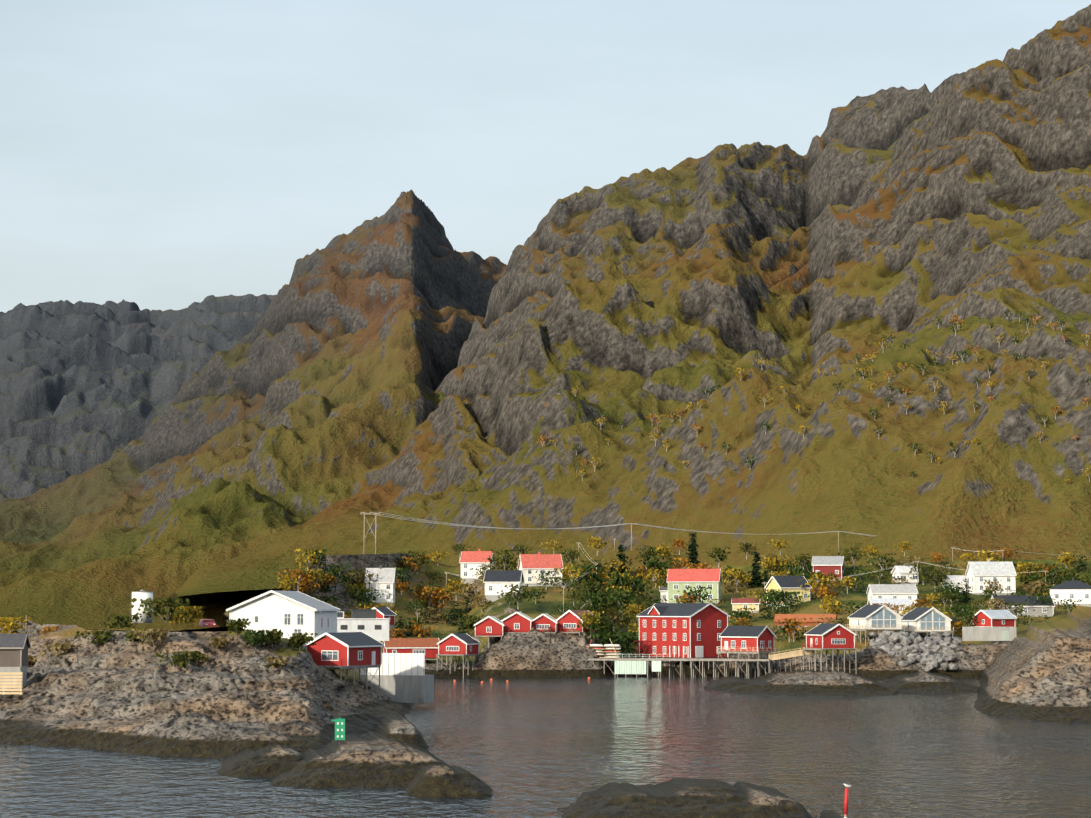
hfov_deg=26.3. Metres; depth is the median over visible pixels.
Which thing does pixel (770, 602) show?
green birch tree
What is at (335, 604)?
dry birch tree
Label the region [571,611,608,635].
yellow birch tree
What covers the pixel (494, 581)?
house
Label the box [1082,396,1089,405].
orange birch tree
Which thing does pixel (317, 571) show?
yellow birch tree
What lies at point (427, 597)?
orange birch tree
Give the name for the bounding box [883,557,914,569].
dry birch tree
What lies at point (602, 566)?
dry bush
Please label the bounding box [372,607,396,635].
red hut
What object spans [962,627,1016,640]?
concrete wall
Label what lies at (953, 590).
green birch tree
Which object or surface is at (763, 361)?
yellow birch tree
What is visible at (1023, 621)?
olive bush
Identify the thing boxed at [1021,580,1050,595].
dry bush
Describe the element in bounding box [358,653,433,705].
quay wall
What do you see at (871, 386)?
yellow birch tree
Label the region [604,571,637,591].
green birch tree
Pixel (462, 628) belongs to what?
spruce tree
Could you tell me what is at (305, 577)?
orange birch tree
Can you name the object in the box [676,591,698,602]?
orange birch tree
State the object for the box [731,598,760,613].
house
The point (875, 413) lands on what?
green birch tree
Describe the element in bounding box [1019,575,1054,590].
green bush
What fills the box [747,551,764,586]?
spruce tree
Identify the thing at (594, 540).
yellow birch tree
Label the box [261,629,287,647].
bush
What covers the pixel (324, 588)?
spruce tree
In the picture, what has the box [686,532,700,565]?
spruce tree
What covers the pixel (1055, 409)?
orange birch tree
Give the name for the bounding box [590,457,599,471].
yellow birch tree
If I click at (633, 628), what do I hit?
yellow bush
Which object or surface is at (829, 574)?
olive bush
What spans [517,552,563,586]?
house
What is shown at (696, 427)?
orange birch tree
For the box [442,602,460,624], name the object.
spruce tree
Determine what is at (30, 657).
dry bush
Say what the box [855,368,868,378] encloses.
yellow birch tree
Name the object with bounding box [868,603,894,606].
orange birch tree
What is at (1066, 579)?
green birch tree
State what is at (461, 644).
rorbu
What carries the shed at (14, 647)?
on the shore terrain
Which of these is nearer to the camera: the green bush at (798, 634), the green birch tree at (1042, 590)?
the green bush at (798, 634)
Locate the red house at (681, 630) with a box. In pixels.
[633,603,729,675]
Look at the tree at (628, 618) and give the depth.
567.85 m
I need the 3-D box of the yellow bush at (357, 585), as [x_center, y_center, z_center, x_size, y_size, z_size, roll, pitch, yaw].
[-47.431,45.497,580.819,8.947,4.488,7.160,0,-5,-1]
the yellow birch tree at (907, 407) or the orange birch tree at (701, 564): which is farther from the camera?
the yellow birch tree at (907, 407)
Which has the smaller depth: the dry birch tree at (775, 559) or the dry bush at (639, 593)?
the dry bush at (639, 593)
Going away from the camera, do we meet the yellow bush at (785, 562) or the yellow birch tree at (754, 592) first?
the yellow birch tree at (754, 592)
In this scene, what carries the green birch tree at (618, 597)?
on the shore terrain
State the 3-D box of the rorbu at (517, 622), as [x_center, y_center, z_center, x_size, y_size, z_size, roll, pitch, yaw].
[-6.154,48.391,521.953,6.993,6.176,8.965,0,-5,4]
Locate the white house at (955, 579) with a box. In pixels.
[941,575,968,592]
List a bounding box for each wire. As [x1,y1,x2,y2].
[362,512,633,528]
[630,523,837,533]
[763,561,917,582]
[840,531,874,536]
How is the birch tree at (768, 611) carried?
on the shore terrain
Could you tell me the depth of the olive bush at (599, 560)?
658.81 m
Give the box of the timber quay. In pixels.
[588,654,772,677]
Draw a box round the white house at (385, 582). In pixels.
[365,565,396,608]
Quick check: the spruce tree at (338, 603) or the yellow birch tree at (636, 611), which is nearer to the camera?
the spruce tree at (338, 603)
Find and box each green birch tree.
[303,549,327,568]
[320,596,349,608]
[322,562,350,581]
[323,566,353,590]
[342,602,384,608]
[344,586,375,602]
[350,589,383,603]
[395,568,416,591]
[395,617,425,635]
[399,600,439,614]
[525,588,548,603]
[528,570,561,589]
[556,564,611,590]
[577,613,607,639]
[580,591,609,611]
[586,616,616,641]
[599,409,608,418]
[602,587,641,616]
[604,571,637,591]
[622,576,653,599]
[639,598,666,606]
[643,556,674,580]
[654,564,679,582]
[665,598,695,602]
[678,586,711,602]
[698,386,712,396]
[721,441,731,454]
[721,565,748,582]
[745,456,753,465]
[751,597,786,609]
[759,421,771,433]
[763,590,790,608]
[768,604,797,613]
[773,561,802,575]
[774,620,796,641]
[775,591,814,609]
[834,600,872,615]
[856,553,899,575]
[867,407,879,419]
[908,443,921,455]
[916,363,929,371]
[927,451,936,462]
[937,582,967,606]
[942,606,969,619]
[952,603,981,619]
[955,349,970,359]
[973,376,981,387]
[979,590,1001,600]
[1014,311,1025,321]
[1021,316,1034,328]
[1025,594,1058,610]
[1032,564,1077,585]
[1041,586,1053,593]
[1042,576,1090,584]
[1055,599,1082,613]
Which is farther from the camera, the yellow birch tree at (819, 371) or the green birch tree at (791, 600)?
the yellow birch tree at (819, 371)
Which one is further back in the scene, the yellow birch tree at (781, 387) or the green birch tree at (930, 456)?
the yellow birch tree at (781, 387)
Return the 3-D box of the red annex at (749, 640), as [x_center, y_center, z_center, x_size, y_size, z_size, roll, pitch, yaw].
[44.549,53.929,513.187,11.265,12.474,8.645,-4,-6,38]
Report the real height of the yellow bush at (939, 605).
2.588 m
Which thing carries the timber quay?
on the shore terrain
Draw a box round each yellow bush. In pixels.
[164,606,205,623]
[345,583,372,598]
[355,603,396,612]
[598,569,620,579]
[604,622,638,632]
[758,555,795,568]
[819,600,846,613]
[923,593,943,604]
[923,604,949,610]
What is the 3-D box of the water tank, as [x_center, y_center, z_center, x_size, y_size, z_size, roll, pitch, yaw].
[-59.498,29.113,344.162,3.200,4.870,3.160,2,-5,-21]
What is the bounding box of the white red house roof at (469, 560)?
[459,549,494,583]
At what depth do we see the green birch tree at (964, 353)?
882.67 m
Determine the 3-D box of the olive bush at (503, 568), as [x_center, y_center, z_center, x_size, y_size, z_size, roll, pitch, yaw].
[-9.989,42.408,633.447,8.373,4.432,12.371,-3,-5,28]
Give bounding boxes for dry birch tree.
[319,599,337,606]
[453,583,484,605]
[468,595,496,612]
[603,611,627,630]
[734,608,759,619]
[759,555,789,571]
[769,625,785,639]
[830,620,848,626]
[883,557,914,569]
[904,556,928,574]
[977,579,1006,596]
[983,598,1013,609]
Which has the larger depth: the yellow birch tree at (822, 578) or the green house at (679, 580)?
the green house at (679, 580)
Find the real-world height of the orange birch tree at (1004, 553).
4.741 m
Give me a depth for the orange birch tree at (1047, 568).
632.60 m
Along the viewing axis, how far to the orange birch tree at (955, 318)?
1099.33 m
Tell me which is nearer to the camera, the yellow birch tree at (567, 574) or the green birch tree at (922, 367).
the yellow birch tree at (567, 574)
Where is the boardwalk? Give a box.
[768,647,814,671]
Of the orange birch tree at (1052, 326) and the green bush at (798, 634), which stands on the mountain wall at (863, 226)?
the orange birch tree at (1052, 326)
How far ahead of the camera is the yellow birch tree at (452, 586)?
622.05 m
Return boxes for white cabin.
[846,605,904,645]
[895,607,953,640]
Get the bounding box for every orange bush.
[307,573,339,585]
[395,556,420,571]
[395,576,405,587]
[402,620,433,636]
[422,598,442,607]
[630,566,657,577]
[728,616,752,625]
[812,581,841,588]
[817,585,838,597]
[911,599,935,607]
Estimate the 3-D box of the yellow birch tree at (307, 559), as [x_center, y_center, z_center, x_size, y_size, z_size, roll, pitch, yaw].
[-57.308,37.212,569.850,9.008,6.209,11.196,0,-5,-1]
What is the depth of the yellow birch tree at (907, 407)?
850.16 m
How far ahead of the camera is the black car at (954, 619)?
544.62 m
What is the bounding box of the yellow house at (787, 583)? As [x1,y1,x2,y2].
[764,574,811,606]
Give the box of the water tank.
[131,590,152,622]
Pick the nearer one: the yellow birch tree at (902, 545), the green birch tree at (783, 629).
the green birch tree at (783, 629)
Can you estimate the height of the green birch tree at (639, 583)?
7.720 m
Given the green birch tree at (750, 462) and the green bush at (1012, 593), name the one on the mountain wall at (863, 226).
the green birch tree at (750, 462)
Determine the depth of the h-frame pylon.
640.78 m
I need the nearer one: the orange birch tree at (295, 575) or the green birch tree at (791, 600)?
the orange birch tree at (295, 575)
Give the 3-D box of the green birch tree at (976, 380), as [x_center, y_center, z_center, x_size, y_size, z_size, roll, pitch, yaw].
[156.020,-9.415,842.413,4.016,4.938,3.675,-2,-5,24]
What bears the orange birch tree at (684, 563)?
on the shore terrain
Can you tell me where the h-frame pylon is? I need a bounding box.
[363,512,375,553]
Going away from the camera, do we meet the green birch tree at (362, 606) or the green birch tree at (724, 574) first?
the green birch tree at (362, 606)
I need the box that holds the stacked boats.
[589,638,620,658]
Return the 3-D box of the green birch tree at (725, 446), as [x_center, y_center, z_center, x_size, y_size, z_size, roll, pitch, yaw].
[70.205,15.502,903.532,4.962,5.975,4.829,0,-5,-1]
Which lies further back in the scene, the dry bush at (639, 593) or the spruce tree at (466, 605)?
the dry bush at (639, 593)
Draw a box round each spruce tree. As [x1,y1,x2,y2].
[306,584,317,598]
[317,581,331,590]
[328,594,345,613]
[391,616,417,635]
[396,552,413,572]
[413,579,424,600]
[418,606,441,623]
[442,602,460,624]
[456,617,471,635]
[461,596,474,612]
[616,544,629,573]
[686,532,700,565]
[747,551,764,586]
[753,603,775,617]
[762,570,768,586]
[961,579,973,603]
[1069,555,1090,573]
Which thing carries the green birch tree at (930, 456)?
on the mountain wall at (863, 226)
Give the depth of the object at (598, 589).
582.49 m
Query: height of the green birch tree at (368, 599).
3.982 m
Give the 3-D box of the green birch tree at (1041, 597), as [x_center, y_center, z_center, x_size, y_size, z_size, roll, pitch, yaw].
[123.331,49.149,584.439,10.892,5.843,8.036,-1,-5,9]
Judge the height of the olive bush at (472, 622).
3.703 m
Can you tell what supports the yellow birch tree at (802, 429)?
on the mountain wall at (863, 226)
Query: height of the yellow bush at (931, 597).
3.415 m
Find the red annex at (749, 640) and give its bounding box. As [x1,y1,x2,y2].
[717,626,778,677]
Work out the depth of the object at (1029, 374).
828.07 m
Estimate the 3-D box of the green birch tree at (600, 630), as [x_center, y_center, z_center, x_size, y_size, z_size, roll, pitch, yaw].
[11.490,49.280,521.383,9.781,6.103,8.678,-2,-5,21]
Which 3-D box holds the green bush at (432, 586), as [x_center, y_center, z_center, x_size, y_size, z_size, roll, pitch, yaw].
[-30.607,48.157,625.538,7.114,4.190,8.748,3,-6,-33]
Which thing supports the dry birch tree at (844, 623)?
on the shore terrain
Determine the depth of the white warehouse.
354.99 m
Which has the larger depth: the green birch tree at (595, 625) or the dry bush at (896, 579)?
the dry bush at (896, 579)
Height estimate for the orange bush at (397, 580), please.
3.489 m
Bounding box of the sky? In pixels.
[0,0,1090,312]
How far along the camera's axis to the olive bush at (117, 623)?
338.90 m
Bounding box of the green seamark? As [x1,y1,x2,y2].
[331,717,344,751]
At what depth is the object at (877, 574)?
637.84 m
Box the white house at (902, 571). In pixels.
[891,566,918,584]
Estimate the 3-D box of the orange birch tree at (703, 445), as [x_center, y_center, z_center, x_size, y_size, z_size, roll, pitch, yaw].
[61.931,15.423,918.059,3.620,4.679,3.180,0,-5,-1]
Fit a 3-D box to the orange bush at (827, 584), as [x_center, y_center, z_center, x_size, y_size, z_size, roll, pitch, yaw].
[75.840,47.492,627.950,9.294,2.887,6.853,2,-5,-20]
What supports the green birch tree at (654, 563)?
on the shore terrain
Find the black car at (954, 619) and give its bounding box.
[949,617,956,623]
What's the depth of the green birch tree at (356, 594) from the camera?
574.18 m
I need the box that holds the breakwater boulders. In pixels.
[869,630,962,671]
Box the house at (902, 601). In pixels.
[867,598,911,615]
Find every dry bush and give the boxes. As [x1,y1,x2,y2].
[28,655,35,665]
[39,642,77,655]
[125,628,172,645]
[185,653,211,663]
[208,637,230,648]
[264,657,287,667]
[343,571,377,586]
[417,606,443,620]
[472,572,484,581]
[477,563,506,573]
[589,558,631,572]
[615,586,654,598]
[704,599,725,606]
[721,582,744,592]
[726,570,752,585]
[810,591,846,599]
[810,617,846,626]
[887,577,910,583]
[930,564,963,574]
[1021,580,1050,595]
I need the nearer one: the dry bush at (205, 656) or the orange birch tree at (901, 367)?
the dry bush at (205, 656)
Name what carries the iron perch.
on the shore terrain
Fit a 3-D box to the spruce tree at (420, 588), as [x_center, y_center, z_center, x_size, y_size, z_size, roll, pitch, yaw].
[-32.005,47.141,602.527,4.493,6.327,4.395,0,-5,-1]
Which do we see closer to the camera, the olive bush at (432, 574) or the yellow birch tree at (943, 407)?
the olive bush at (432, 574)
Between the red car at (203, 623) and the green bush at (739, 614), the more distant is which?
the green bush at (739, 614)
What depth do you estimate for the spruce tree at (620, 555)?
668.53 m
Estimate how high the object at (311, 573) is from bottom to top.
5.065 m
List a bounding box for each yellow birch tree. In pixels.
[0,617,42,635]
[277,575,301,590]
[294,548,326,572]
[307,569,328,581]
[430,551,448,565]
[445,578,470,600]
[539,539,571,553]
[554,564,591,588]
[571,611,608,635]
[576,468,586,480]
[585,536,607,555]
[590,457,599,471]
[595,416,607,425]
[601,558,629,572]
[601,586,640,604]
[620,573,645,592]
[624,603,647,624]
[641,567,667,587]
[649,431,663,445]
[651,544,671,559]
[662,438,673,451]
[684,402,695,411]
[694,399,703,409]
[721,567,752,591]
[734,367,748,380]
[734,590,768,601]
[755,357,768,366]
[758,393,772,407]
[761,557,781,574]
[768,539,787,554]
[769,569,791,575]
[780,383,788,390]
[798,425,808,437]
[798,572,841,591]
[817,367,826,376]
[820,595,834,603]
[839,576,855,593]
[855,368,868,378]
[859,545,881,563]
[867,379,877,389]
[875,339,891,352]
[894,541,913,555]
[901,401,913,413]
[901,604,919,613]
[927,379,941,391]
[932,352,942,359]
[934,401,951,413]
[947,352,957,364]
[960,552,975,563]
[972,351,982,360]
[973,550,1000,561]
[985,380,995,391]
[992,333,1003,346]
[1015,561,1043,580]
[1035,430,1045,443]
[1041,361,1048,368]
[1054,552,1077,567]
[1081,333,1090,345]
[1081,468,1090,481]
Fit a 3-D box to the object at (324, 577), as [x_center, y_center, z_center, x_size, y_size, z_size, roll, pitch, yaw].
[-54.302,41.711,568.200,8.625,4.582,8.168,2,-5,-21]
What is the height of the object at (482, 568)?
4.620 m
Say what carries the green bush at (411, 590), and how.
on the shore terrain
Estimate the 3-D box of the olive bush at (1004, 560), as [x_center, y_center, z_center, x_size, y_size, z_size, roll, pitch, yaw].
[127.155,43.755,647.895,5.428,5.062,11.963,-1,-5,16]
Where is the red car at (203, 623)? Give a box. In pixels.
[199,619,215,628]
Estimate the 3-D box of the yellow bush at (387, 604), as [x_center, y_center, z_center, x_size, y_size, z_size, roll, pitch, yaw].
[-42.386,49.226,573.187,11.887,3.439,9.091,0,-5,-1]
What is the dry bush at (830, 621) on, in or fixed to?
on the shore terrain
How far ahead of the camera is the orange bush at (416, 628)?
553.30 m
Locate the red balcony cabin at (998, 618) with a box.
[972,610,1016,626]
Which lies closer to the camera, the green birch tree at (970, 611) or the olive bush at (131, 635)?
the olive bush at (131, 635)
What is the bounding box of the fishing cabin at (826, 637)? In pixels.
[802,623,856,673]
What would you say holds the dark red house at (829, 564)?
on the shore terrain
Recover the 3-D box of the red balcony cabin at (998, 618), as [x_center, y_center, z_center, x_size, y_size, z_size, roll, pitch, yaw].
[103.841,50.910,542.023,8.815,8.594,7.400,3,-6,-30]
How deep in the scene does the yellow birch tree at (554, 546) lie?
663.32 m
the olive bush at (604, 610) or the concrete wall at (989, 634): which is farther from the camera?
the olive bush at (604, 610)
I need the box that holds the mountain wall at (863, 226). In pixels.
[171,4,1090,598]
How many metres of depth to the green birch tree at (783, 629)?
546.11 m
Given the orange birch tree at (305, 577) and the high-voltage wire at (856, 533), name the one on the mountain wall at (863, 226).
the high-voltage wire at (856, 533)
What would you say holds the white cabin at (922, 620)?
on the shore terrain
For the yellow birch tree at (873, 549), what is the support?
on the shore terrain
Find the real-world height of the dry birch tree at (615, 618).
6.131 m
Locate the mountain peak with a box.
[0,189,506,630]
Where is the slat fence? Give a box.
[0,672,22,694]
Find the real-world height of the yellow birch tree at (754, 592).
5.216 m
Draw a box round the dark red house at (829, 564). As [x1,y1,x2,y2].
[812,556,844,580]
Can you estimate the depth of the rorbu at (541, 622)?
520.13 m
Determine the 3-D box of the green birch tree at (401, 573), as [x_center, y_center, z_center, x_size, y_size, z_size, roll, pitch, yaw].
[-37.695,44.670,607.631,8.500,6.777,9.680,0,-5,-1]
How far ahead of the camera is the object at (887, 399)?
857.34 m
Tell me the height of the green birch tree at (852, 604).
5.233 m
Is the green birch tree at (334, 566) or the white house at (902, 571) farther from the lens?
the white house at (902, 571)
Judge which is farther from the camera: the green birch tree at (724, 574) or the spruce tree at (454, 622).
the green birch tree at (724, 574)
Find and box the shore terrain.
[0,553,1090,817]
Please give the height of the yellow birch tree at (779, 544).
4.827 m
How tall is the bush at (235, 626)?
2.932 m
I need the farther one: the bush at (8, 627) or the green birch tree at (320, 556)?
the green birch tree at (320, 556)
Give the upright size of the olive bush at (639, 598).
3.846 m
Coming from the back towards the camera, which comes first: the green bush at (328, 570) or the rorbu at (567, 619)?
the green bush at (328, 570)
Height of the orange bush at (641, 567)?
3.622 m
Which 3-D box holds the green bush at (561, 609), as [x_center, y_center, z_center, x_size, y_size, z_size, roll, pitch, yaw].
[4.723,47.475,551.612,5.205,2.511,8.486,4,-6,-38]
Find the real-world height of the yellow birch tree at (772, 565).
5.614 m
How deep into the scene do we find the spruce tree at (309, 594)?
556.11 m
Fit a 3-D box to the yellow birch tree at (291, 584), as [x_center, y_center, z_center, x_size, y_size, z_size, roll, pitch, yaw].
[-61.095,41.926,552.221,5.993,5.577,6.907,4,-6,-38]
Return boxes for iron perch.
[844,788,848,817]
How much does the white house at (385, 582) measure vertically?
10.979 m
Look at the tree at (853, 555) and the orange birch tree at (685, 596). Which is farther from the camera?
the tree at (853, 555)
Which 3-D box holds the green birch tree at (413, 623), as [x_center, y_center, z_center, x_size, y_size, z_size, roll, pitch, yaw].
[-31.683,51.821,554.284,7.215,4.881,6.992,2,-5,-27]
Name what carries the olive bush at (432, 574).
on the shore terrain
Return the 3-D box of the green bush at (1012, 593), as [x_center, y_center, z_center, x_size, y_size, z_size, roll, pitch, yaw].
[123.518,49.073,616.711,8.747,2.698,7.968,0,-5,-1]
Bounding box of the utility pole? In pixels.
[561,586,565,612]
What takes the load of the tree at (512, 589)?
on the shore terrain
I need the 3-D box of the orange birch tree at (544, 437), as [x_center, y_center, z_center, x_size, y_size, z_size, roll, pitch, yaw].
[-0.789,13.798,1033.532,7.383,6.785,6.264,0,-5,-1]
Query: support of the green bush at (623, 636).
on the shore terrain
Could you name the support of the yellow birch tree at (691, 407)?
on the mountain wall at (863, 226)
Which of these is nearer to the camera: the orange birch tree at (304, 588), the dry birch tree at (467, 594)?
the orange birch tree at (304, 588)
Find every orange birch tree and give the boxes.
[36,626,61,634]
[278,569,311,590]
[294,571,314,581]
[294,579,320,595]
[350,605,399,609]
[389,628,410,637]
[395,582,408,593]
[410,586,449,605]
[416,553,430,570]
[425,588,454,611]
[537,433,551,442]
[537,437,545,447]
[646,413,659,425]
[667,557,693,568]
[672,538,687,554]
[673,409,686,421]
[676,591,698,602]
[688,562,712,568]
[690,424,703,435]
[698,442,706,449]
[778,618,818,641]
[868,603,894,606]
[883,369,894,378]
[886,605,909,615]
[899,363,909,370]
[923,552,946,564]
[948,314,959,322]
[951,622,963,636]
[996,548,1020,560]
[1030,315,1041,327]
[1036,564,1059,582]
[1047,321,1058,330]
[1049,405,1062,418]
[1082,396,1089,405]
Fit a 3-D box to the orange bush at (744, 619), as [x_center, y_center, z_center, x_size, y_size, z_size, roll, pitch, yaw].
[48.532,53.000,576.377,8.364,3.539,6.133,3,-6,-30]
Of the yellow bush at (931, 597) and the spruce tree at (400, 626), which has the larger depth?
the yellow bush at (931, 597)
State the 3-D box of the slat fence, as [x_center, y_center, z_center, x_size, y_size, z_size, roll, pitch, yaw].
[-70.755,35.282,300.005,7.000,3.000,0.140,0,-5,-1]
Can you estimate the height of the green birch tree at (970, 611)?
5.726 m
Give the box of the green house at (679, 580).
[666,566,721,604]
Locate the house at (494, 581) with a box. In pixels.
[483,570,523,601]
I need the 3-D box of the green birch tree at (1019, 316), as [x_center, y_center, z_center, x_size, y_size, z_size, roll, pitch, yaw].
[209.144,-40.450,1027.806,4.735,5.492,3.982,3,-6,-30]
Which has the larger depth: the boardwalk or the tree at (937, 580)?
the tree at (937, 580)
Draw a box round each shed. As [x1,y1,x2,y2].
[0,633,30,688]
[382,638,438,665]
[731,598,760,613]
[774,614,836,629]
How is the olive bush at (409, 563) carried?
on the shore terrain
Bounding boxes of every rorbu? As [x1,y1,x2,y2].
[436,633,480,677]
[474,616,504,662]
[501,612,532,633]
[531,613,557,633]
[555,610,597,639]
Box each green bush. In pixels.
[240,629,269,645]
[312,569,338,580]
[356,593,378,601]
[407,586,439,596]
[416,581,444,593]
[458,615,483,627]
[552,605,579,613]
[584,630,619,645]
[591,610,620,625]
[603,628,632,643]
[609,641,635,655]
[613,645,642,657]
[618,633,638,644]
[620,631,638,645]
[728,610,751,622]
[779,630,807,639]
[800,562,812,572]
[805,571,829,584]
[841,569,874,579]
[999,590,1026,595]
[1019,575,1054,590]
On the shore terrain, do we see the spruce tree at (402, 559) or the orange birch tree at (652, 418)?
the spruce tree at (402, 559)
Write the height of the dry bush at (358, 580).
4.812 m
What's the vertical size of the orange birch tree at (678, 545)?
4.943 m
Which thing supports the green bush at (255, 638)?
on the shore terrain
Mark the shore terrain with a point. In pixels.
(240, 707)
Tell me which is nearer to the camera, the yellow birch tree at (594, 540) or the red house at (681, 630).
the red house at (681, 630)
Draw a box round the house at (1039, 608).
[989,595,1054,616]
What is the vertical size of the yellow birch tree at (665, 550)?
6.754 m
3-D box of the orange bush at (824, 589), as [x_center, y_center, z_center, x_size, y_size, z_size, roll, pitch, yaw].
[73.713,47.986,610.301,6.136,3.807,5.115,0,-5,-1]
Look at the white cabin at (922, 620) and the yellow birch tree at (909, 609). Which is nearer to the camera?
the white cabin at (922, 620)
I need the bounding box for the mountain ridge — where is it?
[0,294,275,501]
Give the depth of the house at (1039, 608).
582.55 m
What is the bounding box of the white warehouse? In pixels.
[226,590,339,647]
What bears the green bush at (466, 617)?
on the shore terrain
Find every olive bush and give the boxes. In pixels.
[74,630,116,643]
[99,614,141,628]
[123,628,147,641]
[130,597,195,622]
[155,651,205,667]
[309,573,338,589]
[394,557,419,570]
[423,572,443,581]
[433,608,462,621]
[446,608,468,619]
[459,616,480,629]
[485,557,517,569]
[565,599,597,609]
[567,559,607,570]
[586,601,614,614]
[630,596,648,604]
[809,572,837,585]
[833,578,869,590]
[853,569,889,578]
[949,595,968,602]
[994,558,1010,561]
[1016,615,1049,626]
[1020,564,1045,579]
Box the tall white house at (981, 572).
[965,559,1016,594]
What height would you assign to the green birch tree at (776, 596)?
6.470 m
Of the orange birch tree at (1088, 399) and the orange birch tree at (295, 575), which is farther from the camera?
the orange birch tree at (1088, 399)
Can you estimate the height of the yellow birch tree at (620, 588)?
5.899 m
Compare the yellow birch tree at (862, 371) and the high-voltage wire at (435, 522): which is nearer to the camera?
the high-voltage wire at (435, 522)
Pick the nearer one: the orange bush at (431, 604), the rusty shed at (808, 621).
the rusty shed at (808, 621)
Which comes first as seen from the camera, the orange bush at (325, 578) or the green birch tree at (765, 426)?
the orange bush at (325, 578)
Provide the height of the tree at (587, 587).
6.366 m
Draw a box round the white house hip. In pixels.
[1049,578,1090,606]
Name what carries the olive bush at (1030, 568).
on the shore terrain
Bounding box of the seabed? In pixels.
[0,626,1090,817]
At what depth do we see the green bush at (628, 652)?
531.01 m
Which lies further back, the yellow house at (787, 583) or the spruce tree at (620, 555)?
the spruce tree at (620, 555)
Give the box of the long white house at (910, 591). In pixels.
[866,584,917,605]
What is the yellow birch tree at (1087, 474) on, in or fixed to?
on the mountain wall at (863, 226)
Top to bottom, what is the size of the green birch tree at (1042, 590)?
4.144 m
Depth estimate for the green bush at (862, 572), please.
646.27 m
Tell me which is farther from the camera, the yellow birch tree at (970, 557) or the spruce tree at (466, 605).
the yellow birch tree at (970, 557)

